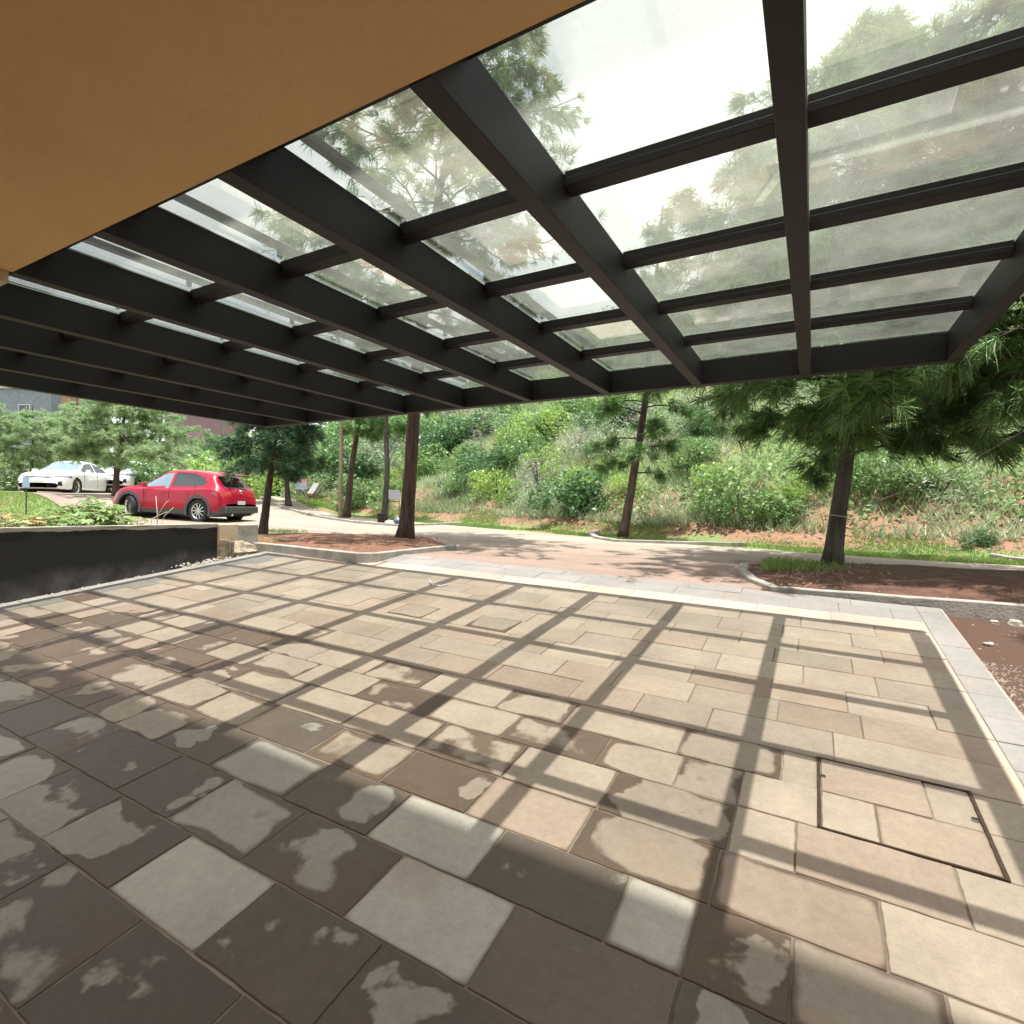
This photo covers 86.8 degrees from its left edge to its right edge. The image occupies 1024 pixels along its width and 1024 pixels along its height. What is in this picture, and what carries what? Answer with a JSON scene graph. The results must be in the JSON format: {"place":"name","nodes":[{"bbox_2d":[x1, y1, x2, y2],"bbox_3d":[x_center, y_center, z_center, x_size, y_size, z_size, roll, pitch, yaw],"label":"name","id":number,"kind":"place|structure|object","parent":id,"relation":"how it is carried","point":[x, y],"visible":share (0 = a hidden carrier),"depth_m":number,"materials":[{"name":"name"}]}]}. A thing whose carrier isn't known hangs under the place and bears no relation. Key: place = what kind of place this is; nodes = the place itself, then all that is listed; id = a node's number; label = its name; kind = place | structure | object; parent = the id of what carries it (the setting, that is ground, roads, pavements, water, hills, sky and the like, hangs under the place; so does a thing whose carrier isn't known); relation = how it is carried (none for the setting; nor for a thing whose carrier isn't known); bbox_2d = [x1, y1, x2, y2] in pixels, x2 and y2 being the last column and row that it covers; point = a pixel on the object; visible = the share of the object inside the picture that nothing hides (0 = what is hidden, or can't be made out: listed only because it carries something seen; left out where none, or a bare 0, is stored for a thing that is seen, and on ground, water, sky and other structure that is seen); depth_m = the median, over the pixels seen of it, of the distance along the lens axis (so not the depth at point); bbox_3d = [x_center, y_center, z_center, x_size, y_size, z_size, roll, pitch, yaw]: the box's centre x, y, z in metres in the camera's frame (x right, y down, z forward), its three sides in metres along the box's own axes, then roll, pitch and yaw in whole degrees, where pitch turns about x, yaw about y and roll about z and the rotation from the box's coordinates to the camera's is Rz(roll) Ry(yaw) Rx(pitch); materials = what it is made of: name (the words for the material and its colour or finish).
{"place":"outdoors","nodes":[
{"label":"outdoors","id":0,"kind":"place"},
{"bbox_2d":[0,214,1023,713],"bbox_3d":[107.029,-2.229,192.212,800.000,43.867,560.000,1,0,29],"label":"ground","id":1,"kind":"structure","parent":0,"point":[1008,652],"depth_m":12.47,"materials":[{"name":"soil"}]},
{"bbox_2d":[0,459,28,490],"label":"bush","id":2,"kind":"object","parent":1,"relation":"on","point":[5,478],"visible":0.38,"depth_m":35.79,"materials":[{"name":"green plant"}]},
{"bbox_2d":[0,402,51,478],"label":"young pine","id":3,"kind":"object","parent":1,"relation":"on","point":[19,468],"visible":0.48,"depth_m":30.09,"materials":[{"name":"green plant"}]},
{"bbox_2d":[7,514,60,526],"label":"leafy plant","id":4,"kind":"object","parent":1,"relation":"on","point":[37,520],"visible":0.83,"depth_m":9.30,"materials":[{"name":"green plant"}]},
{"bbox_2d":[0,404,87,471],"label":"young pine","id":5,"kind":"object","parent":1,"relation":"on","point":[26,420],"visible":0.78,"depth_m":30.06,"materials":[{"name":"green plant"}]},
{"bbox_2d":[24,506,75,526],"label":"leafy plant","id":6,"kind":"object","parent":1,"relation":"on","point":[52,523],"visible":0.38,"depth_m":9.85,"materials":[{"name":"green plant"}]},
{"bbox_2d":[0,386,109,463],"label":"house","id":7,"kind":"structure","parent":1,"relation":"on","point":[14,400],"depth_m":61.96,"materials":[{"name":"stone"}]},
{"bbox_2d":[14,398,123,469],"bbox_3d":[-27.376,-4.425,33.926,5.324,6.492,6.622,1,0,-15],"label":"young pine","id":8,"kind":"object","parent":1,"relation":"on","point":[68,408],"visible":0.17,"depth_m":33.10,"materials":[{"name":"green plant"}]},
{"bbox_2d":[40,512,106,525],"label":"leafy plant","id":9,"kind":"object","parent":1,"relation":"on","point":[77,520],"visible":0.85,"depth_m":9.25,"materials":[{"name":"green plant"}]},
{"bbox_2d":[50,495,121,525],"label":"leafy plant","id":10,"kind":"object","parent":1,"relation":"on","point":[97,504],"visible":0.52,"depth_m":10.44,"materials":[{"name":"green plant"}]},
{"bbox_2d":[68,503,135,525],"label":"leafy plant","id":11,"kind":"object","parent":1,"relation":"on","point":[110,521],"visible":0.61,"depth_m":10.89,"materials":[{"name":"green plant"}]},
{"bbox_2d":[42,398,200,495],"bbox_3d":[-14.607,-2.630,20.520,4.388,4.166,4.890,1,0,29],"label":"young pine","id":12,"kind":"object","parent":1,"relation":"on","point":[114,437],"visible":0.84,"depth_m":19.79,"materials":[{"name":"green plant"}]},
{"bbox_2d":[1,554,246,603],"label":"rubble","id":13,"kind":"object","parent":1,"relation":"on","point":[203,562],"visible":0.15,"depth_m":8.03,"materials":[{"name":"stone"}]},
{"bbox_2d":[217,540,228,560],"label":"stone block","id":14,"kind":"structure","parent":13,"relation":"on","point":[222,549],"depth_m":8.33,"materials":[{"name":"stone"}]},
{"bbox_2d":[0,523,257,603],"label":"retaining wall","id":15,"kind":"structure","parent":1,"relation":"on","point":[39,561],"depth_m":6.96,"materials":[{"name":"concrete"}]},
{"bbox_2d":[109,511,149,524],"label":"leafy plant","id":16,"kind":"object","parent":1,"relation":"on","point":[127,520],"visible":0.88,"depth_m":9.95,"materials":[{"name":"green plant"}]},
{"bbox_2d":[0,491,288,539],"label":"lawn grass","id":17,"kind":"structure","parent":1,"relation":"on","point":[18,495],"depth_m":16.55,"materials":[{"name":"green plant"}]},
{"bbox_2d":[110,412,213,465],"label":"young pine","id":18,"kind":"object","parent":1,"relation":"on","point":[179,434],"visible":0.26,"depth_m":34.12,"materials":[{"name":"green plant"}]},
{"bbox_2d":[120,453,215,484],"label":"bush","id":19,"kind":"object","parent":1,"relation":"on","point":[151,470],"visible":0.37,"depth_m":25.94,"materials":[{"name":"green plant"}]},
{"bbox_2d":[165,412,247,450],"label":"house","id":20,"kind":"structure","parent":1,"relation":"on","point":[215,426],"depth_m":61.99,"materials":[{"name":"concrete"}]},
{"bbox_2d":[173,451,265,497],"bbox_3d":[-13.433,-1.743,25.238,4.380,2.685,3.872,0,0,-31],"label":"bush","id":21,"kind":"object","parent":1,"relation":"on","point":[201,464],"visible":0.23,"depth_m":24.74,"materials":[{"name":"green plant"}]},
{"bbox_2d":[209,461,265,498],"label":"bush","id":22,"kind":"object","parent":1,"relation":"on","point":[253,479],"visible":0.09,"depth_m":25.64,"materials":[{"name":"green plant"}]},
{"bbox_2d":[234,540,257,557],"bbox_3d":[-4.317,0.625,8.722,0.323,0.358,0.634,1,0,29],"label":"stone block","id":23,"kind":"object","parent":1,"relation":"on","point":[242,547],"depth_m":8.59,"materials":[{"name":"beige stone"}]},
{"bbox_2d":[249,466,321,496],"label":"bush","id":24,"kind":"object","parent":1,"relation":"on","point":[276,489],"visible":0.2,"depth_m":29.09,"materials":[{"name":"green plant"}]},
{"bbox_2d":[250,424,321,505],"bbox_3d":[-10.250,-2.279,24.680,3.958,4.103,3.764,1,0,29],"label":"pine tree","id":25,"kind":"object","parent":1,"relation":"on","point":[288,501],"visible":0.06,"depth_m":24.39,"materials":[{"name":"green plant"}]},
{"bbox_2d":[0,0,584,285],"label":"house","id":26,"kind":"structure","parent":1,"relation":"on","point":[112,112],"depth_m":1.54,"materials":[{"name":"orange paint"}]},
{"bbox_2d":[0,0,1023,427],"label":"glass canopy","id":27,"kind":"object","parent":26,"relation":"attached to","point":[54,344],"visible":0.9,"depth_m":3.25,"materials":[{"name":"paint"}]},
{"bbox_2d":[279,472,338,498],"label":"bush","id":28,"kind":"object","parent":1,"relation":"on","point":[316,494],"visible":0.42,"depth_m":27.89,"materials":[{"name":"green plant"}]},
{"bbox_2d":[338,422,342,517],"bbox_3d":[-6.684,-2.671,21.179,0.158,6.001,0.150,1,0,29],"label":"utility pole","id":29,"kind":"object","parent":1,"relation":"on","point":[340,473],"visible":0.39,"depth_m":21.13,"materials":[{"name":"brown wood"}]},
{"bbox_2d":[304,421,384,479],"bbox_3d":[-9.118,-3.362,29.789,4.552,3.599,4.083,1,0,-18],"label":"bush","id":30,"kind":"object","parent":1,"relation":"on","point":[359,458],"visible":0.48,"depth_m":29.02,"materials":[{"name":"green plant"}]},
{"bbox_2d":[258,533,445,552],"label":"soil","id":31,"kind":"structure","parent":1,"relation":"on","point":[324,539],"depth_m":9.64,"materials":[{"name":"brown soil"}]},
{"bbox_2d":[200,421,337,533],"bbox_3d":[-5.332,-1.212,11.841,2.660,3.563,2.451,0,0,-31],"label":"pine tree","id":32,"kind":"object","parent":31,"relation":"on","point":[284,457],"visible":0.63,"depth_m":11.43,"materials":[{"name":"green plant"}]},
{"bbox_2d":[237,23,609,538],"bbox_3d":[-1.843,-5.087,10.957,7.535,11.429,6.437,1,0,6],"label":"pine tree","id":33,"kind":"object","parent":31,"relation":"on","point":[509,235],"visible":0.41,"depth_m":10.14,"materials":[{"name":"green plant"}]},
{"bbox_2d":[253,542,455,562],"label":"planter kerb","id":34,"kind":"structure","parent":1,"relation":"on","point":[344,556],"depth_m":8.13,"materials":[{"name":"concrete"}]},
{"bbox_2d":[327,473,401,509],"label":"bush","id":35,"kind":"object","parent":1,"relation":"on","point":[369,489],"visible":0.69,"depth_m":25.56,"materials":[{"name":"green plant"}]},
{"bbox_2d":[336,296,406,517],"bbox_3d":[-6.217,-4.488,22.003,4.193,9.594,4.003,1,0,29],"label":"pine tree","id":36,"kind":"object","parent":1,"relation":"on","point":[348,428],"visible":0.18,"depth_m":21.88,"materials":[{"name":"green plant"}]},
{"bbox_2d":[327,434,429,468],"bbox_3d":[-7.084,-3.285,30.790,5.739,2.303,5.528,0,0,-35],"label":"bush","id":37,"kind":"object","parent":1,"relation":"on","point":[370,448],"visible":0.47,"depth_m":29.18,"materials":[{"name":"green plant"}]},
{"bbox_2d":[338,278,445,520],"bbox_3d":[-4.551,-4.392,20.541,3.359,9.588,3.784,1,0,16],"label":"pine tree","id":38,"kind":"object","parent":1,"relation":"on","point":[399,427],"visible":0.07,"depth_m":20.43,"materials":[{"name":"green plant"}]},
{"bbox_2d":[362,413,436,439],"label":"bush","id":39,"kind":"object","parent":1,"relation":"on","point":[394,419],"visible":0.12,"depth_m":34.04,"materials":[{"name":"green plant"}]},
{"bbox_2d":[393,445,447,465],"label":"bush","id":40,"kind":"object","parent":1,"relation":"on","point":[421,448],"visible":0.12,"depth_m":28.88,"materials":[{"name":"green plant"}]},
{"bbox_2d":[401,442,449,474],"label":"bush","id":41,"kind":"object","parent":1,"relation":"on","point":[425,464],"visible":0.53,"depth_m":27.36,"materials":[{"name":"green plant"}]},
{"bbox_2d":[402,417,460,452],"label":"bush","id":42,"kind":"object","parent":1,"relation":"on","point":[431,438],"visible":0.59,"depth_m":29.60,"materials":[{"name":"green plant"}]},
{"bbox_2d":[419,413,461,435],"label":"bush","id":43,"kind":"object","parent":1,"relation":"on","point":[432,424],"visible":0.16,"depth_m":32.71,"materials":[{"name":"green plant"}]},
{"bbox_2d":[435,473,474,498],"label":"bush","id":44,"kind":"object","parent":1,"relation":"on","point":[453,486],"visible":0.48,"depth_m":23.66,"materials":[{"name":"green plant"}]},
{"bbox_2d":[433,455,476,472],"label":"bush","id":45,"kind":"object","parent":1,"relation":"on","point":[459,464],"visible":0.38,"depth_m":25.76,"materials":[{"name":"green plant"}]},
{"bbox_2d":[432,415,490,445],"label":"bush","id":46,"kind":"object","parent":1,"relation":"on","point":[462,429],"visible":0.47,"depth_m":30.33,"materials":[{"name":"green plant"}]},
{"bbox_2d":[438,416,501,440],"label":"bush","id":47,"kind":"object","parent":1,"relation":"on","point":[478,424],"visible":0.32,"depth_m":30.09,"materials":[{"name":"green plant"}]},
{"bbox_2d":[455,461,499,488],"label":"bush","id":48,"kind":"object","parent":1,"relation":"on","point":[491,465],"visible":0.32,"depth_m":22.61,"materials":[{"name":"green plant"}]},
{"bbox_2d":[457,439,512,472],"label":"bush","id":49,"kind":"object","parent":1,"relation":"on","point":[501,459],"visible":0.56,"depth_m":23.95,"materials":[{"name":"green plant"}]},
{"bbox_2d":[465,404,521,433],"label":"bush","id":50,"kind":"object","parent":1,"relation":"on","point":[479,417],"visible":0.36,"depth_m":30.56,"materials":[{"name":"green plant"}]},
{"bbox_2d":[466,467,521,499],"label":"bush","id":51,"kind":"object","parent":1,"relation":"on","point":[497,485],"visible":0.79,"depth_m":21.04,"materials":[{"name":"green plant"}]},
{"bbox_2d":[491,410,539,438],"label":"bush","id":52,"kind":"object","parent":1,"relation":"on","point":[495,428],"visible":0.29,"depth_m":26.97,"materials":[{"name":"green plant"}]},
{"bbox_2d":[494,410,553,446],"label":"bush","id":53,"kind":"object","parent":1,"relation":"on","point":[515,426],"visible":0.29,"depth_m":24.81,"materials":[{"name":"green plant"}]},
{"bbox_2d":[501,427,555,460],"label":"bush","id":54,"kind":"object","parent":1,"relation":"on","point":[517,451],"visible":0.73,"depth_m":22.87,"materials":[{"name":"green plant"}]},
{"bbox_2d":[513,480,554,515],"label":"bush","id":55,"kind":"object","parent":1,"relation":"on","point":[521,499],"visible":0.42,"depth_m":18.00,"materials":[{"name":"green plant"}]},
{"bbox_2d":[510,456,568,490],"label":"dry shrub","id":56,"kind":"object","parent":1,"relation":"on","point":[535,463],"visible":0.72,"depth_m":20.16,"materials":[{"name":"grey plant"}]},
{"bbox_2d":[512,407,569,440],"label":"bush","id":57,"kind":"object","parent":1,"relation":"on","point":[526,419],"visible":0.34,"depth_m":24.96,"materials":[{"name":"green plant"}]},
{"bbox_2d":[518,443,570,475],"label":"bush","id":58,"kind":"object","parent":1,"relation":"on","point":[530,454],"visible":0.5,"depth_m":21.32,"materials":[{"name":"green plant"}]},
{"bbox_2d":[521,403,578,440],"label":"bush","id":59,"kind":"object","parent":1,"relation":"on","point":[545,414],"visible":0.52,"depth_m":23.89,"materials":[{"name":"green plant"}]},
{"bbox_2d":[526,465,614,516],"bbox_3d":[1.950,-0.607,16.677,2.763,1.666,2.201,1,0,21],"label":"bush","id":60,"kind":"object","parent":1,"relation":"on","point":[577,493],"visible":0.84,"depth_m":16.41,"materials":[{"name":"green plant"}]},
{"bbox_2d":[542,396,600,424],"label":"bush","id":61,"kind":"object","parent":1,"relation":"on","point":[571,406],"visible":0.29,"depth_m":25.59,"materials":[{"name":"green plant"}]},
{"bbox_2d":[541,459,618,486],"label":"bush","id":62,"kind":"object","parent":1,"relation":"on","point":[586,479],"visible":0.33,"depth_m":18.20,"materials":[{"name":"green plant"}]},
{"bbox_2d":[550,409,637,459],"bbox_3d":[2.865,-2.809,19.359,2.850,1.882,3.675,1,0,-13],"label":"bush","id":63,"kind":"object","parent":1,"relation":"on","point":[603,429],"visible":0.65,"depth_m":19.44,"materials":[{"name":"green plant"}]},
{"bbox_2d":[575,393,648,427],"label":"bush","id":64,"kind":"object","parent":1,"relation":"on","point":[622,413],"visible":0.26,"depth_m":22.16,"materials":[{"name":"green plant"}]},
{"bbox_2d":[599,343,657,369],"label":"bush","id":65,"kind":"object","parent":1,"relation":"on","point":[624,364],"visible":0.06,"depth_m":27.51,"materials":[{"name":"green plant"}]},
{"bbox_2d":[607,473,653,497],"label":"bush","id":66,"kind":"object","parent":1,"relation":"on","point":[622,489],"visible":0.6,"depth_m":16.70,"materials":[{"name":"green plant"}]},
{"bbox_2d":[581,205,709,537],"bbox_3d":[3.266,-3.430,13.477,3.501,8.314,3.148,1,0,29],"label":"pine tree","id":67,"kind":"object","parent":1,"relation":"on","point":[633,456],"visible":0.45,"depth_m":13.32,"materials":[{"name":"green plant"}]},
{"bbox_2d":[273,305,1023,541],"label":"hillside weeds","id":68,"kind":"object","parent":1,"relation":"on","point":[444,505],"visible":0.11,"depth_m":14.61,"materials":[{"name":"green plant"}]},
{"bbox_2d":[278,493,1023,565],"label":"verge grass","id":69,"kind":"structure","parent":1,"relation":"on","point":[311,502],"depth_m":11.52,"materials":[{"name":"green plant"}]},
{"bbox_2d":[312,227,1023,526],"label":"undergrowth","id":70,"kind":"object","parent":1,"relation":"on","point":[924,493],"visible":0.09,"depth_m":15.67,"materials":[{"name":"green plant"}]},
{"bbox_2d":[657,434,725,467],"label":"bush","id":71,"kind":"object","parent":1,"relation":"on","point":[699,449],"visible":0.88,"depth_m":16.42,"materials":[{"name":"green plant"}]},
{"bbox_2d":[670,408,719,437],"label":"bush","id":72,"kind":"object","parent":1,"relation":"on","point":[703,426],"visible":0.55,"depth_m":17.71,"materials":[{"name":"green plant"}]},
{"bbox_2d":[662,403,748,437],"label":"bush","id":73,"kind":"object","parent":1,"relation":"on","point":[672,420],"visible":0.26,"depth_m":18.18,"materials":[{"name":"green plant"}]},
{"bbox_2d":[392,495,1023,561],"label":"bank stones","id":74,"kind":"object","parent":1,"relation":"on","point":[857,546],"visible":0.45,"depth_m":12.62,"materials":[{"name":"beige stone"}]},
{"bbox_2d":[689,462,734,491],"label":"bush","id":75,"kind":"object","parent":1,"relation":"on","point":[703,467],"visible":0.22,"depth_m":15.32,"materials":[{"name":"green plant"}]},
{"bbox_2d":[671,460,795,520],"bbox_3d":[5.585,-0.467,13.475,2.529,1.596,2.537,0,0,-38],"label":"bush","id":76,"kind":"object","parent":1,"relation":"on","point":[760,502],"visible":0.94,"depth_m":13.03,"materials":[{"name":"green plant"}]},
{"bbox_2d":[766,499,808,521],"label":"bush","id":77,"kind":"object","parent":1,"relation":"on","point":[792,507],"visible":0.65,"depth_m":12.50,"materials":[{"name":"green plant"}]},
{"bbox_2d":[748,381,826,419],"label":"bush","id":78,"kind":"object","parent":1,"relation":"on","point":[804,390],"visible":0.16,"depth_m":16.44,"materials":[{"name":"green plant"}]},
{"bbox_2d":[767,458,832,499],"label":"bush","id":79,"kind":"object","parent":1,"relation":"on","point":[794,492],"visible":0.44,"depth_m":13.20,"materials":[{"name":"green plant"}]},
{"bbox_2d":[738,563,1023,623],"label":"planter kerb","id":80,"kind":"structure","parent":1,"relation":"on","point":[988,610],"depth_m":5.24,"materials":[{"name":"concrete"}]},
{"bbox_2d":[828,448,942,493],"bbox_3d":[8.624,-0.996,12.565,2.108,1.330,2.115,1,0,-5],"label":"bush","id":81,"kind":"object","parent":1,"relation":"on","point":[859,468],"visible":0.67,"depth_m":12.12,"materials":[{"name":"green plant"}]},
{"bbox_2d":[750,562,1023,603],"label":"soil","id":82,"kind":"structure","parent":1,"relation":"on","point":[1006,586],"depth_m":6.05,"materials":[{"name":"brown soil"}]},
{"bbox_2d":[273,533,1022,600],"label":"leaf litter","id":83,"kind":"object","parent":82,"relation":"on","point":[777,580],"visible":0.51,"depth_m":6.67,"materials":[{"name":"brown plant"}]},
{"bbox_2d":[599,0,1023,564],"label":"pine tree","id":84,"kind":"object","parent":82,"relation":"on","point":[886,41],"visible":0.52,"depth_m":6.76,"materials":[{"name":"green plant"}]},
{"bbox_2d":[824,430,1023,517],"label":"rope","id":85,"kind":"object","parent":84,"relation":"attached to","point":[919,484],"visible":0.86,"depth_m":6.91,"materials":[{"name":"beige"}]},
{"bbox_2d":[757,0,1023,470],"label":"pine tree","id":86,"kind":"object","parent":82,"relation":"on","point":[995,409],"visible":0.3,"depth_m":6.08,"materials":[{"name":"green plant"}]},
{"bbox_2d":[854,447,1002,500],"bbox_3d":[9.198,-0.881,11.983,2.119,1.488,2.375,1,0,-19],"label":"bush","id":87,"kind":"object","parent":1,"relation":"on","point":[931,490],"visible":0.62,"depth_m":11.55,"materials":[{"name":"green plant"}]},
{"bbox_2d":[892,456,976,487],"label":"bush","id":88,"kind":"object","parent":1,"relation":"on","point":[955,466],"visible":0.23,"depth_m":11.87,"materials":[{"name":"green plant"}]},
{"bbox_2d":[955,527,1004,550],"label":"bush","id":89,"kind":"object","parent":1,"relation":"on","point":[986,539],"visible":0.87,"depth_m":10.08,"materials":[{"name":"green plant"}]},
{"bbox_2d":[0,551,1023,1023],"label":"patio","id":90,"kind":"structure","parent":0,"point":[350,633],"depth_m":2.45,"materials":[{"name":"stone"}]},
{"bbox_2d":[817,756,1010,883],"bbox_3d":[1.672,1.296,2.351,0.610,0.107,0.574,1,0,29],"label":"inspection cover","id":91,"kind":"object","parent":90,"relation":"on","point":[1006,877],"visible":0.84,"depth_m":2.21,"materials":[{"name":"metal"}]},
{"bbox_2d":[3,491,1023,590],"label":"road","id":92,"kind":"structure","parent":0,"point":[704,565],"depth_m":9.87,"materials":[{"name":"concrete"}]},
{"bbox_2d":[17,461,112,492],"bbox_3d":[-19.303,-1.479,23.727,2.170,1.536,4.628,1,0,-13],"label":"parked car","id":93,"kind":"object","parent":92,"relation":"on","point":[58,476],"visible":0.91,"depth_m":22.76,"materials":[{"name":"white paint"}]},
{"bbox_2d":[94,461,159,488],"bbox_3d":[-19.085,-1.784,27.136,2.170,1.536,4.628,1,0,-12],"label":"parked car","id":94,"kind":"object","parent":92,"relation":"on","point":[127,478],"visible":0.29,"depth_m":25.38,"materials":[{"name":"white paint"}]},
{"bbox_2d":[112,470,257,521],"bbox_3d":[-10.654,-0.575,17.725,4.273,1.674,2.150,3,1,11],"label":"parked car","id":95,"kind":"object","parent":92,"relation":"on","point":[199,496],"visible":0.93,"depth_m":16.91,"materials":[{"name":"red paint"}]},
{"bbox_2d":[274,504,461,525],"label":"road kerb","id":96,"kind":"structure","parent":92,"relation":"on","point":[347,520],"depth_m":18.73,"materials":[{"name":"concrete"}]},
{"bbox_2d":[589,530,746,546],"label":"road kerb","id":97,"kind":"structure","parent":92,"relation":"on","point":[592,534],"depth_m":11.71,"materials":[{"name":"concrete"}]},
{"bbox_2d":[9,0,1022,451],"label":"sky","id":98,"kind":"structure","parent":0,"point":[653,71],"materials":[{"name":"white"}]},
{"bbox_2d":[268,528,892,576],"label":"planter grass","id":99,"kind":"structure","parent":0,"point":[770,563],"depth_m":7.18,"materials":[{"name":"green plant"}]},
{"bbox_2d":[967,624,1023,716],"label":"gravel","id":100,"kind":"structure","parent":0,"point":[1002,680],"depth_m":3.76,"materials":[{"name":"gravel"}]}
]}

